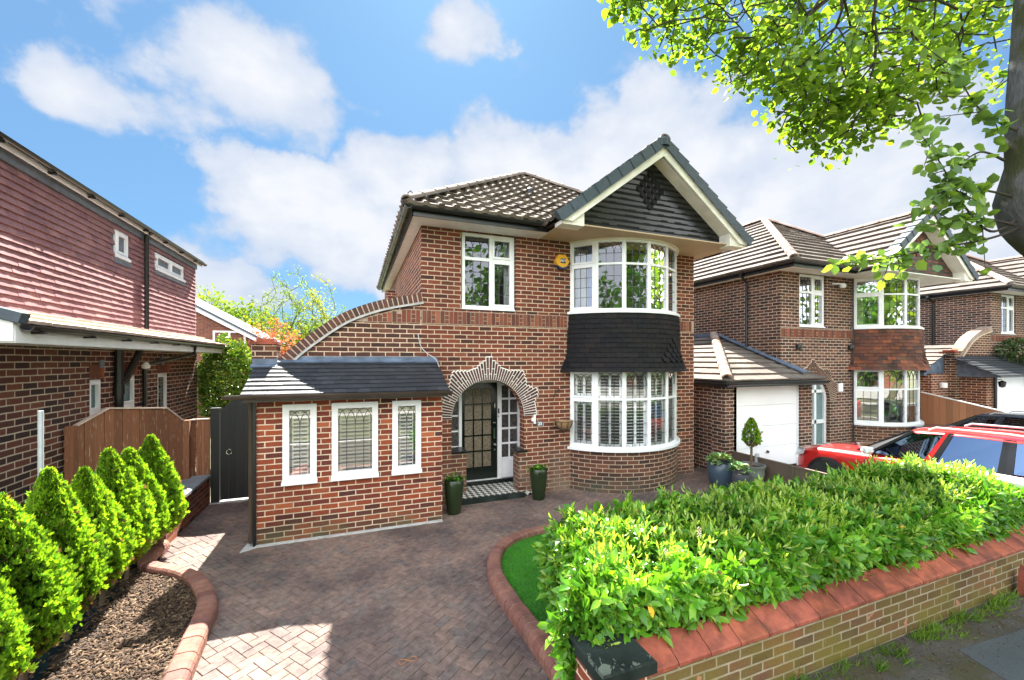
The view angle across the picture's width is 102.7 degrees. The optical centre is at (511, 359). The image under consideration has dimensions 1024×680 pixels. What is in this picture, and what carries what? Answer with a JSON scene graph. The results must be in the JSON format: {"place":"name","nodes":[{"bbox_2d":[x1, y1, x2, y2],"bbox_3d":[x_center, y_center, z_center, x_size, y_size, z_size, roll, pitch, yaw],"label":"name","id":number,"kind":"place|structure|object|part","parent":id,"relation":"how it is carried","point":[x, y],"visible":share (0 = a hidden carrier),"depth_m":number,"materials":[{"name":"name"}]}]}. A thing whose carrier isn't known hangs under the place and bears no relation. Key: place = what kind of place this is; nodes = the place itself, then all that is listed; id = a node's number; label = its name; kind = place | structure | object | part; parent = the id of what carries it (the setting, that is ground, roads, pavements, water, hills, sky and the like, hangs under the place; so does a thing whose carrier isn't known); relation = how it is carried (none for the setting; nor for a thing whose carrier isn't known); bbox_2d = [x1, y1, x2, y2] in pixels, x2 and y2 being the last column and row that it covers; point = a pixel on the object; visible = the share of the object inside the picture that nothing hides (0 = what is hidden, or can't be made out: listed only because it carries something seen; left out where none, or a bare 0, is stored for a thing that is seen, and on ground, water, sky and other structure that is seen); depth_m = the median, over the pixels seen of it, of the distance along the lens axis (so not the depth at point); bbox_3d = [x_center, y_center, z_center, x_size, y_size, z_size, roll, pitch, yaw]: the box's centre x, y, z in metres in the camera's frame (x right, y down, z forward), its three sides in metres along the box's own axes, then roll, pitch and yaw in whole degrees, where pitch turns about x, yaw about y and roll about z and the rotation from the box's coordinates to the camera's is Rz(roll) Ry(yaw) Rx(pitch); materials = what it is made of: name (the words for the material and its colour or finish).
{"place":"outdoors","nodes":[
{"label":"outdoors","id":0,"kind":"place"},
{"bbox_2d":[17,557,159,679],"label":"weed membrane","id":1,"kind":"object","parent":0,"point":[42,666],"visible":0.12,"depth_m":3.74,"materials":[{"name":"fabric"}]},
{"bbox_2d":[0,491,87,679],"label":"golden conifer","id":2,"kind":"object","parent":1,"relation":"on","point":[29,551],"visible":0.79,"depth_m":3.19,"materials":[{"name":"green plant"}]},
{"bbox_2d":[6,466,112,641],"bbox_3d":[-4.083,1.770,3.694,0.744,1.643,0.693,0,0,-21],"label":"golden conifer","id":3,"kind":"object","parent":1,"relation":"on","point":[52,504],"visible":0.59,"depth_m":3.67,"materials":[{"name":"green plant"}]},
{"bbox_2d":[63,465,139,606],"bbox_3d":[-4.315,1.833,4.220,0.687,1.516,0.708,0,0,-21],"label":"golden conifer","id":4,"kind":"object","parent":1,"relation":"on","point":[95,495],"visible":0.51,"depth_m":4.19,"materials":[{"name":"green plant"}]},
{"bbox_2d":[95,446,161,580],"bbox_3d":[-4.518,1.789,4.747,0.711,1.604,0.708,0,0,-36],"label":"golden conifer","id":5,"kind":"object","parent":1,"relation":"on","point":[117,476],"visible":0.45,"depth_m":4.69,"materials":[{"name":"green plant"}]},
{"bbox_2d":[120,446,176,556],"bbox_3d":[-4.686,1.831,5.137,0.714,1.520,0.711,0,0,-21],"label":"golden conifer","id":6,"kind":"object","parent":1,"relation":"on","point":[130,456],"visible":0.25,"depth_m":5.16,"materials":[{"name":"green plant"}]},
{"bbox_2d":[16,561,196,679],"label":"bark mulch","id":7,"kind":"object","parent":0,"point":[93,668],"visible":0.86,"depth_m":3.81,"materials":[{"name":"wood"}]},
{"bbox_2d":[0,573,39,679],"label":"golden conifer","id":8,"kind":"object","parent":7,"relation":"on","point":[17,654],"visible":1,"depth_m":2.85,"materials":[{"name":"green plant"}]},
{"bbox_2d":[38,410,43,475],"bbox_3d":[-4.838,1.560,4.199,0.041,2.080,0.041,0,0,2],"label":"marker post","id":9,"kind":"object","parent":7,"relation":"on","point":[40,439],"visible":0.35,"depth_m":4.18,"materials":[{"name":"plastic"}]},
{"bbox_2d":[170,466,707,679],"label":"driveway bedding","id":10,"kind":"object","parent":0,"point":[541,671],"visible":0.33,"depth_m":6.23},
{"bbox_2d":[138,433,189,542],"bbox_3d":[-4.777,1.789,5.539,0.706,1.604,0.678,0,0,-21],"label":"golden conifer","id":11,"kind":"object","parent":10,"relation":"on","point":[152,453],"visible":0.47,"depth_m":5.51,"materials":[{"name":"green plant"}]},
{"bbox_2d":[137,540,217,679],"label":"bed edging","id":12,"kind":"object","parent":10,"relation":"on","point":[184,663],"visible":0.91,"depth_m":4.05,"materials":[{"name":"brick"}]},
{"bbox_2d":[487,495,728,679],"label":"lawn edging","id":13,"kind":"object","parent":10,"relation":"on","point":[523,620],"visible":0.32,"depth_m":4.16,"materials":[{"name":"brick"}]},
{"bbox_2d":[159,466,727,679],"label":"driveway","id":14,"kind":"structure","parent":0,"point":[377,605],"depth_m":4.48,"materials":[{"name":"brick"}]},
{"bbox_2d":[159,474,210,542],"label":"side wall","id":15,"kind":"structure","parent":14,"relation":"on","point":[197,493],"depth_m":6.73,"materials":[{"name":"brick"}]},
{"bbox_2d":[64,407,210,502],"bbox_3d":[-5.694,1.639,6.371,0.217,1.923,2.100,0,0,9],"label":"timber fence","id":16,"kind":"object","parent":15,"relation":"on","point":[185,444],"visible":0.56,"depth_m":6.26,"materials":[{"name":"brown wood"}]},
{"bbox_2d":[209,400,247,504],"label":"garden gate","id":17,"kind":"structure","parent":14,"relation":"on","point":[229,452],"depth_m":7.50,"materials":[{"name":"black wood"}]},
{"bbox_2d":[398,656,416,664],"bbox_3d":[-0.900,2.592,3.531,0.157,0.008,0.067,0,0,-21],"label":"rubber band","id":18,"kind":"object","parent":14,"relation":"on","point":[407,660],"visible":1,"depth_m":3.53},
{"bbox_2d":[444,477,463,514],"bbox_3d":[-0.985,2.312,6.946,0.330,0.575,0.330,0,0,-21],"label":"tall planter","id":19,"kind":"object","parent":14,"relation":"on","point":[453,494],"visible":0.89,"depth_m":6.83,"materials":[{"name":"ceramic"}]},
{"bbox_2d":[443,471,466,482],"bbox_3d":[-0.973,2.015,6.962,0.397,0.209,0.344,0,0,-21],"label":"potted plant","id":20,"kind":"object","parent":19,"relation":"in","point":[451,479],"visible":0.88,"depth_m":6.91,"materials":[{"name":"green plant"}]},
{"bbox_2d":[222,134,753,552],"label":"detached house","id":21,"kind":"structure","parent":14,"relation":"on","point":[370,417],"depth_m":7.83,"materials":[{"name":"brick"}]},
{"bbox_2d":[281,403,317,485],"bbox_3d":[-3.057,1.208,5.897,0.464,1.145,0.130,0,0,-21],"label":"window","id":22,"kind":"structure","parent":21,"relation":"in","point":[287,479],"depth_m":5.91,"materials":[{"name":"plastic"}]},
{"bbox_2d":[331,401,378,481],"bbox_3d":[-2.361,1.208,6.163,0.674,1.145,0.130,0,0,-21],"label":"window","id":23,"kind":"structure","parent":21,"relation":"in","point":[369,472],"depth_m":6.17,"materials":[{"name":"plastic"}]},
{"bbox_2d":[391,400,421,475],"bbox_3d":[-1.656,1.208,6.433,0.464,1.145,0.130,0,0,-21],"label":"window","id":24,"kind":"structure","parent":21,"relation":"in","point":[412,468],"depth_m":6.44,"materials":[{"name":"plastic"}]},
{"bbox_2d":[418,334,438,365],"bbox_3d":[-1.417,-0.163,7.114,0.457,0.576,0.130,0,0,25],"label":"loose cable","id":25,"kind":"object","parent":21,"relation":"attached to","point":[425,351],"visible":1,"depth_m":7.14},
{"bbox_2d":[462,382,496,480],"bbox_3d":[-0.654,1.445,8.334,0.750,1.970,0.124,0,0,-21],"label":"front door","id":26,"kind":"structure","parent":21,"relation":"in","point":[479,400],"depth_m":8.37,"materials":[{"name":"black glass"}]},
{"bbox_2d":[461,232,514,311],"bbox_3d":[-0.443,-1.630,7.699,1.054,1.440,0.100,0,0,-21],"label":"window","id":27,"kind":"structure","parent":21,"relation":"in","point":[492,260],"depth_m":7.71,"materials":[{"name":"plastic"}]},
{"bbox_2d":[503,243,508,304],"bbox_3d":[-0.091,-1.650,8.023,0.160,1.400,0.041,0,0,-15],"label":"curtain","id":28,"kind":"object","parent":21,"relation":"hanging from","point":[506,280],"visible":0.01,"depth_m":8.01,"materials":[{"name":"fabric"}]},
{"bbox_2d":[531,414,535,423],"bbox_3d":[0.417,1.150,7.942,0.090,0.180,0.067,0,0,-21],"label":"porch lamp","id":29,"kind":"object","parent":21,"relation":"attached to","point":[533,419],"visible":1,"depth_m":7.94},
{"bbox_2d":[537,421,542,425],"bbox_3d":[0.545,1.250,8.013,0.124,0.100,0.017,0,0,-21],"label":"number plaque","id":30,"kind":"object","parent":21,"relation":"attached to","point":[539,423],"visible":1,"depth_m":8.01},
{"bbox_2d":[554,254,568,269],"bbox_3d":[0.988,-1.945,8.142,0.310,0.281,0.094,0,0,-21],"label":"alarm box","id":31,"kind":"object","parent":21,"relation":"attached to","point":[561,262],"visible":1,"depth_m":8.11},
{"bbox_2d":[554,419,572,432],"bbox_3d":[1.016,1.311,7.989,0.375,0.261,0.376,0,0,-21],"label":"hanging basket","id":32,"kind":"object","parent":21,"relation":"hanging from","point":[563,425],"visible":1,"depth_m":7.89,"materials":[{"name":"metal"}]},
{"bbox_2d":[575,249,587,307],"bbox_3d":[1.434,-1.650,8.712,0.600,1.400,0.066,0,0,-21],"label":"curtain","id":33,"kind":"object","parent":21,"relation":"hanging from","point":[583,282],"visible":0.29,"depth_m":8.73,"materials":[{"name":"fabric"}]},
{"bbox_2d":[570,372,595,446],"bbox_3d":[1.439,0.970,8.189,0.535,1.540,0.132,0,0,28],"label":"bay window","id":34,"kind":"structure","parent":21,"relation":"in","point":[575,397],"depth_m":8.20,"materials":[{"name":"plastic"}]},
{"bbox_2d":[570,240,595,310],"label":"bay window","id":35,"kind":"structure","parent":21,"relation":"in","point":[591,264],"depth_m":8.15,"materials":[{"name":"plastic"}]},
{"bbox_2d":[588,247,591,306],"bbox_3d":[1.649,-1.650,8.542,0.141,1.400,0.032,0,0,-16],"label":"curtain","id":36,"kind":"object","parent":21,"relation":"hanging from","point":[590,279],"visible":0.39,"depth_m":8.53,"materials":[{"name":"fabric"}]},
{"bbox_2d":[596,371,623,447],"bbox_3d":[1.925,0.970,8.039,0.535,1.540,0.119,0,0,8],"label":"bay window","id":37,"kind":"structure","parent":21,"relation":"in","point":[619,399],"depth_m":8.03,"materials":[{"name":"plastic"}]},
{"bbox_2d":[596,239,623,308],"bbox_3d":[1.920,-1.657,8.010,0.535,1.375,0.060,0,0,8],"label":"bay window","id":38,"kind":"structure","parent":21,"relation":"in","point":[618,240],"depth_m":7.99,"materials":[{"name":"plastic"}]},
{"bbox_2d":[624,372,649,447],"bbox_3d":[2.432,0.970,8.053,0.535,1.540,0.119,0,0,-11],"label":"bay window","id":39,"kind":"structure","parent":21,"relation":"in","point":[644,397],"depth_m":8.05,"materials":[{"name":"plastic"}]},
{"bbox_2d":[624,239,649,308],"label":"bay window","id":40,"kind":"structure","parent":21,"relation":"in","point":[647,264],"depth_m":8.02,"materials":[{"name":"plastic"}]},
{"bbox_2d":[650,372,667,446],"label":"bay window","id":41,"kind":"structure","parent":21,"relation":"in","point":[663,397],"depth_m":8.30,"materials":[{"name":"plastic"}]},
{"bbox_2d":[650,241,667,310],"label":"bay window","id":42,"kind":"structure","parent":21,"relation":"in","point":[658,251],"depth_m":8.23,"materials":[{"name":"glass"}]},
{"bbox_2d":[668,372,676,443],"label":"bay window","id":43,"kind":"structure","parent":21,"relation":"in","point":[672,376],"depth_m":8.70,"materials":[{"name":"plastic"}]},
{"bbox_2d":[668,245,676,312],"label":"bay window","id":44,"kind":"structure","parent":21,"relation":"in","point":[672,273],"depth_m":8.64,"materials":[{"name":"plastic"}]},
{"bbox_2d":[530,466,546,500],"bbox_3d":[0.497,2.312,7.662,0.330,0.575,0.330,0,0,-21],"label":"tall planter","id":45,"kind":"object","parent":14,"relation":"on","point":[538,480],"visible":0.9,"depth_m":7.54,"materials":[{"name":"ceramic"}]},
{"bbox_2d":[526,464,548,473],"bbox_3d":[0.509,2.041,7.635,0.420,0.185,0.370,0,0,-21],"label":"potted plant","id":46,"kind":"object","parent":45,"relation":"in","point":[537,467],"visible":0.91,"depth_m":7.62,"materials":[{"name":"green plant"}]},
{"bbox_2d":[707,459,735,487],"bbox_3d":[4.318,2.350,8.449,0.540,0.500,0.540,0,0,-21],"label":"round planter","id":47,"kind":"object","parent":14,"relation":"on","point":[720,474],"visible":0.64,"depth_m":8.25,"materials":[{"name":"ceramic"}]},
{"bbox_2d":[705,452,736,464],"bbox_3d":[4.318,2.025,8.460,0.717,0.218,0.696,0,0,-21],"label":"variegated hosta","id":48,"kind":"object","parent":47,"relation":"in","point":[717,455],"visible":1,"depth_m":8.39,"materials":[{"name":"green plant"}]},
{"bbox_2d":[731,471,749,486],"bbox_3d":[4.450,2.400,7.964,0.316,0.400,0.316,0,0,-21],"label":"ribbed pot","id":49,"kind":"object","parent":14,"relation":"on","point":[739,476],"visible":0.45,"depth_m":7.87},
{"bbox_2d":[727,461,753,473],"bbox_3d":[4.451,2.086,7.956,0.391,0.176,0.443,0,0,-21],"label":"variegated hosta","id":50,"kind":"object","parent":49,"relation":"in","point":[740,465],"visible":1,"depth_m":7.99,"materials":[{"name":"green plant"}]},
{"bbox_2d":[737,461,765,484],"bbox_3d":[4.933,2.375,8.437,0.530,0.450,0.530,0,0,-21],"label":"round pot","id":51,"kind":"object","parent":14,"relation":"on","point":[757,468],"visible":0.45,"depth_m":8.23,"materials":[{"name":"ceramic"}]},
{"bbox_2d":[741,417,762,466],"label":"potted conifer","id":52,"kind":"object","parent":51,"relation":"on","point":[747,430],"visible":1,"depth_m":8.38,"materials":[{"name":"green plant"}]},
{"bbox_2d":[732,451,844,488],"bbox_3d":[5.602,2.290,7.590,0.085,0.620,3.900,0,0,-21],"label":"board fence","id":53,"kind":"object","parent":14,"relation":"on","point":[786,471],"visible":0.2,"depth_m":8.21,"materials":[{"name":"wood"}]},
{"bbox_2d":[210,427,796,495],"bbox_3d":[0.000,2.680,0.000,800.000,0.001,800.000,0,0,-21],"label":"ground","id":54,"kind":"structure","parent":0,"point":[210,460],"depth_m":10.69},
{"bbox_2d":[0,131,230,558],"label":"dormer house","id":55,"kind":"structure","parent":54,"relation":"on","point":[97,302],"depth_m":5.54,"materials":[{"name":"brick"}]},
{"bbox_2d":[90,379,100,415],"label":"window","id":56,"kind":"structure","parent":55,"relation":"in","point":[95,385],"depth_m":6.15,"materials":[{"name":"plastic"}]},
{"bbox_2d":[113,229,130,262],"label":"window","id":57,"kind":"structure","parent":55,"relation":"in","point":[124,256],"depth_m":6.70,"materials":[{"name":"plastic"}]},
{"bbox_2d":[124,376,133,406],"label":"window","id":58,"kind":"structure","parent":55,"relation":"in","point":[129,387],"depth_m":7.07,"materials":[{"name":"plastic"}]},
{"bbox_2d":[158,373,166,406],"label":"window","id":59,"kind":"structure","parent":55,"relation":"in","point":[164,375],"depth_m":8.34,"materials":[{"name":"plastic"}]},
{"bbox_2d":[154,252,185,282],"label":"window","id":60,"kind":"structure","parent":55,"relation":"in","point":[159,268],"depth_m":8.48,"materials":[{"name":"plastic"}]},
{"bbox_2d":[196,283,228,305],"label":"tree","id":61,"kind":"object","parent":54,"relation":"on","point":[204,289],"visible":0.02,"depth_m":33.31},
{"bbox_2d":[196,331,251,426],"bbox_3d":[-7.285,0.932,10.494,1.590,3.340,1.555,0,0,-21],"label":"round shrub","id":62,"kind":"object","parent":54,"relation":"on","point":[207,382],"visible":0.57,"depth_m":10.09,"materials":[{"name":"green plant"}]},
{"bbox_2d":[196,284,252,316],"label":"tree","id":63,"kind":"object","parent":54,"relation":"on","point":[210,299],"visible":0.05,"depth_m":30.10,"materials":[{"name":"plant"}]},
{"bbox_2d":[195,298,285,423],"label":"brick outbuilding","id":64,"kind":"structure","parent":54,"relation":"on","point":[212,321],"depth_m":16.84,"materials":[{"name":"white paint"}]},
{"bbox_2d":[213,331,245,342],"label":"window","id":65,"kind":"structure","parent":64,"relation":"in","point":[229,332],"depth_m":16.87,"materials":[{"name":"plastic"}]},
{"bbox_2d":[213,294,282,329],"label":"tree","id":66,"kind":"object","parent":54,"relation":"on","point":[245,312],"visible":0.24,"depth_m":31.26,"materials":[{"name":"plant"}]},
{"bbox_2d":[241,318,301,364],"bbox_3d":[-10.219,0.369,17.522,3.017,4.488,3.044,0,0,-21],"label":"acer","id":67,"kind":"object","parent":54,"relation":"on","point":[275,334],"visible":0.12,"depth_m":17.44,"materials":[{"name":"orange plant"}]},
{"bbox_2d":[239,304,305,352],"bbox_3d":[-17.026,-0.588,28.819,5.700,6.383,6.322,0,0,-21],"label":"tree","id":68,"kind":"object","parent":54,"relation":"on","point":[268,325],"visible":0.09,"depth_m":28.27,"materials":[{"name":"plant"}]},
{"bbox_2d":[255,264,312,345],"bbox_3d":[-17.024,-2.294,30.660,3.952,9.841,4.005,0,0,23],"label":"tree","id":69,"kind":"object","parent":54,"relation":"on","point":[297,312],"visible":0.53,"depth_m":30.34,"materials":[{"name":"plant"}]},
{"bbox_2d":[282,316,320,344],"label":"tree","id":70,"kind":"object","parent":54,"relation":"on","point":[308,327],"visible":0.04,"depth_m":29.54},
{"bbox_2d":[290,272,340,336],"bbox_3d":[-15.393,-2.175,31.938,3.844,9.599,3.961,0,0,-21],"label":"tree","id":71,"kind":"object","parent":54,"relation":"on","point":[317,301],"visible":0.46,"depth_m":31.83,"materials":[{"name":"plant"}]},
{"bbox_2d":[597,0,1023,290],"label":"street tree","id":72,"kind":"object","parent":54,"relation":"on","point":[871,103],"visible":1,"depth_m":4.85,"materials":[{"name":"green plant"}]},
{"bbox_2d":[0,0,1020,352],"label":"sky","id":73,"kind":"structure","parent":0,"point":[255,137],"materials":[{"name":"blue"}]},
{"bbox_2d":[501,512,742,623],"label":"lawn","id":74,"kind":"structure","parent":0,"point":[527,600],"depth_m":4.85,"materials":[{"name":"plant"}]},
{"bbox_2d":[531,451,1023,679],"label":"laurel hedge","id":75,"kind":"object","parent":74,"relation":"on","point":[813,533],"visible":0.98,"depth_m":3.69,"materials":[{"name":"green plant"}]},
{"bbox_2d":[694,205,979,469],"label":"detached house","id":76,"kind":"structure","parent":0,"point":[787,348],"depth_m":11.32,"materials":[{"name":"brown brick"}]},
{"bbox_2d":[737,385,798,465],"bbox_3d":[6.042,1.585,9.729,2.125,2.030,0.100,0,0,-21],"label":"garage door","id":77,"kind":"structure","parent":76,"relation":"in","point":[775,409],"depth_m":9.81,"materials":[{"name":"white plastic"}]},
{"bbox_2d":[799,274,825,328],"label":"window","id":78,"kind":"structure","parent":76,"relation":"in","point":[816,297],"depth_m":11.12,"materials":[{"name":"plastic"}]},
{"bbox_2d":[857,372,863,419],"bbox_3d":[10.128,1.050,12.014,0.700,1.400,0.065,0,0,-21],"label":"curtain","id":79,"kind":"object","parent":76,"relation":"hanging from","point":[859,400],"visible":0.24,"depth_m":12.04,"materials":[{"name":"fabric"}]},
{"bbox_2d":[857,282,863,324],"bbox_3d":[10.128,-1.600,12.014,0.700,1.400,0.065,0,0,-21],"label":"window pane","id":80,"kind":"structure","parent":76,"relation":"hanging from","point":[860,306],"depth_m":12.04,"materials":[{"name":"glass"}]},
{"bbox_2d":[854,370,881,422],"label":"bay window","id":81,"kind":"structure","parent":76,"relation":"in","point":[879,388],"depth_m":11.53,"materials":[{"name":"plastic"}]},
{"bbox_2d":[854,278,881,326],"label":"bay window","id":82,"kind":"structure","parent":76,"relation":"in","point":[878,294],"depth_m":11.53,"materials":[{"name":"plastic"}]},
{"bbox_2d":[882,370,905,423],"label":"bay window","id":83,"kind":"structure","parent":76,"relation":"in","point":[895,379],"depth_m":11.40,"materials":[{"name":"plastic"}]},
{"bbox_2d":[882,278,905,325],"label":"bay window","id":84,"kind":"structure","parent":76,"relation":"in","point":[893,304],"depth_m":11.40,"materials":[{"name":"glass"}]},
{"bbox_2d":[889,390,900,416],"bbox_3d":[11.856,1.050,12.674,0.600,1.400,0.067,0,0,-21],"label":"curtain","id":85,"kind":"object","parent":76,"relation":"hanging from","point":[892,399],"visible":0.57,"depth_m":12.66,"materials":[{"name":"fabric"}]},
{"bbox_2d":[907,390,915,419],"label":"bay window","id":86,"kind":"structure","parent":76,"relation":"in","point":[911,391],"depth_m":12.41,"materials":[{"name":"plastic"}]},
{"bbox_2d":[907,283,915,325],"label":"bay window","id":87,"kind":"structure","parent":76,"relation":"in","point":[911,285],"depth_m":12.41,"materials":[{"name":"plastic"}]},
{"bbox_2d":[906,370,919,423],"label":"bay window","id":88,"kind":"structure","parent":76,"relation":"in","point":[912,376],"depth_m":11.53,"materials":[{"name":"plastic"}]},
{"bbox_2d":[906,278,919,325],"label":"bay window","id":89,"kind":"structure","parent":76,"relation":"in","point":[917,281],"depth_m":11.56,"materials":[{"name":"plastic"}]},
{"bbox_2d":[795,590,1023,679],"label":"pavement","id":90,"kind":"structure","parent":0,"point":[980,671],"depth_m":3.59,"materials":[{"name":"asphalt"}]},
{"bbox_2d":[569,626,656,679],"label":"gate pier","id":91,"kind":"structure","parent":90,"relation":"on","point":[633,659],"depth_m":2.70,"materials":[{"name":"stone"}]},
{"bbox_2d":[633,525,1023,679],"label":"garden wall","id":92,"kind":"structure","parent":90,"relation":"on","point":[813,631],"depth_m":3.53,"materials":[{"name":"brick"}]},
{"bbox_2d":[781,586,1022,679],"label":"weeds","id":93,"kind":"object","parent":90,"relation":"on","point":[935,629],"visible":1,"depth_m":3.84,"materials":[{"name":"plant"}]},
{"bbox_2d":[958,629,1023,679],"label":"pavement patch","id":94,"kind":"object","parent":90,"relation":"on","point":[1008,654],"visible":1,"depth_m":3.61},
{"bbox_2d":[1017,564,1023,596],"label":"brick pillar","id":95,"kind":"structure","parent":90,"relation":"on","point":[1020,585],"depth_m":4.53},
{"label":"neighbour driveway","id":96,"kind":"structure","parent":0,"visible":0},
{"bbox_2d":[795,423,1023,477],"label":"parked car","id":97,"kind":"object","parent":96,"relation":"on","point":[1000,451],"visible":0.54,"depth_m":6.60,"materials":[{"name":"red paint"}]},
{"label":"side window","id":98,"kind":"part","parent":97,"relation":"part of","materials":[{"name":"glass"}]},
{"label":"side window","id":99,"kind":"part","parent":97,"relation":"part of","materials":[{"name":"blue glass"}]},
{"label":"side window","id":100,"kind":"part","parent":97,"relation":"part of","materials":[{"name":"blue glass"}]},
{"bbox_2d":[921,392,1008,423],"bbox_3d":[13.769,1.808,11.633,0.060,1.585,3.307,0,0,-21],"label":"sloping fence","id":101,"kind":"object","parent":96,"relation":"on","point":[936,409],"visible":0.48,"depth_m":12.60,"materials":[{"name":"wood"}]},
{"bbox_2d":[911,411,1023,430],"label":"parked car","id":102,"kind":"object","parent":96,"relation":"on","point":[1008,419],"visible":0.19,"depth_m":10.01,"materials":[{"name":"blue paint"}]},
{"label":"side window","id":103,"kind":"part","parent":102,"relation":"part of","materials":[{"name":"glass"}]},
{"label":"side window","id":104,"kind":"part","parent":102,"relation":"part of","materials":[{"name":"black glass"}]},
{"bbox_2d":[920,254,1023,419],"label":"detached house","id":105,"kind":"structure","parent":96,"relation":"on","point":[967,326],"depth_m":14.35,"materials":[{"name":"brown brick"}]},
{"bbox_2d":[993,337,1023,363],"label":"climbing shrub","id":106,"kind":"object","parent":105,"relation":"on","point":[1010,355],"visible":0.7,"depth_m":14.12,"materials":[{"name":"green plant"}]},
{"bbox_2d":[1001,294,1015,334],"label":"window","id":107,"kind":"structure","parent":105,"relation":"in","point":[1006,297],"depth_m":14.84,"materials":[{"name":"plastic"}]},
{"bbox_2d":[997,377,1023,412],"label":"garage door","id":108,"kind":"structure","parent":105,"relation":"in","point":[1010,398],"depth_m":13.55,"materials":[{"name":"metal"}]},
{"bbox_2d":[933,463,1023,504],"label":"boundary pier","id":109,"kind":"structure","parent":96,"relation":"on","point":[1016,481],"depth_m":5.30,"materials":[{"name":"brick"}]}
]}

